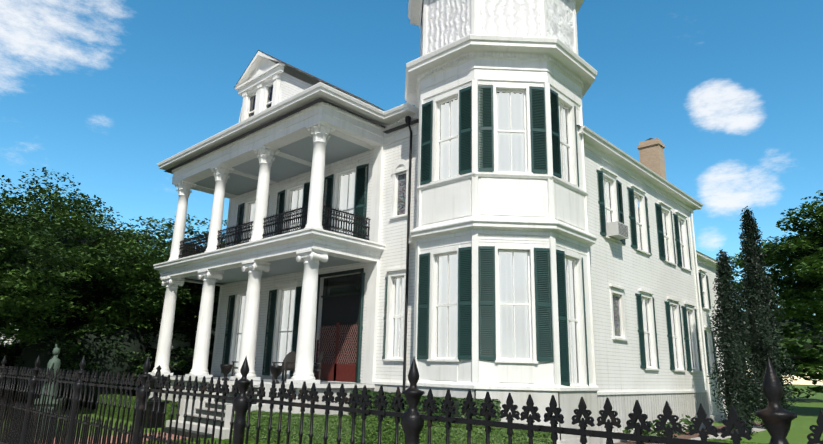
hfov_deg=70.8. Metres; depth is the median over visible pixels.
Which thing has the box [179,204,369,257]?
gallery railing
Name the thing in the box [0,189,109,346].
tree
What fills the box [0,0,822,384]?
sky
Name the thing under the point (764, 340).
tall cypress
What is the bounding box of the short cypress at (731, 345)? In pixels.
[707,249,767,435]
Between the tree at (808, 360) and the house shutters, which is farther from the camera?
the tree at (808, 360)
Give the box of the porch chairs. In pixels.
[231,351,322,380]
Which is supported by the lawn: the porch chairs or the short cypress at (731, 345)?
the short cypress at (731, 345)
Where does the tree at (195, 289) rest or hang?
on the lawn
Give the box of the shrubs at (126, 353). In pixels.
[0,321,214,408]
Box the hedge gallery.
[97,394,177,426]
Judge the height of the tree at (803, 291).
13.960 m
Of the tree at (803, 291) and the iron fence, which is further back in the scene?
the tree at (803, 291)
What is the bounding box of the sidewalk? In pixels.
[34,422,766,443]
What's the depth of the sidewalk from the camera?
20.04 m
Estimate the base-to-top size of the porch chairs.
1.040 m
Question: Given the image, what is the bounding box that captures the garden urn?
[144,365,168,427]
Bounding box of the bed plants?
[622,414,697,442]
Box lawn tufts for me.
[110,438,767,443]
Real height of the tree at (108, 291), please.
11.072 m
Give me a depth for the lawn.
26.78 m
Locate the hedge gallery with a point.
(168, 410)
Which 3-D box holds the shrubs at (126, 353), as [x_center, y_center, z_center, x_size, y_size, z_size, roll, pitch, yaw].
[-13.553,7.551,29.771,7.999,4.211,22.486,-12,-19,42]
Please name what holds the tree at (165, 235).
on the lawn
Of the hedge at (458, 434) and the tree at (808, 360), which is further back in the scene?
the tree at (808, 360)
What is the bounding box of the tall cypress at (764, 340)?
[738,206,800,428]
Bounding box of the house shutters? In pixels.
[221,85,717,385]
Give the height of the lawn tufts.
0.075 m
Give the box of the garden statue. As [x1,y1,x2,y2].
[34,344,64,437]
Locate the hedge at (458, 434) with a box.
[232,410,552,443]
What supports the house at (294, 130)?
on the lawn
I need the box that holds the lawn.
[1,384,822,443]
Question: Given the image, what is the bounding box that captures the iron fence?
[0,355,822,443]
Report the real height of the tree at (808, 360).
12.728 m
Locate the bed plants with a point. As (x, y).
(685, 420)
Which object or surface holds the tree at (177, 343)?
on the lawn
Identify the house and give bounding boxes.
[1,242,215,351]
[148,0,727,443]
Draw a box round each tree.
[0,167,196,403]
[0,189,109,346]
[98,214,226,349]
[137,242,283,342]
[729,190,822,345]
[737,286,822,397]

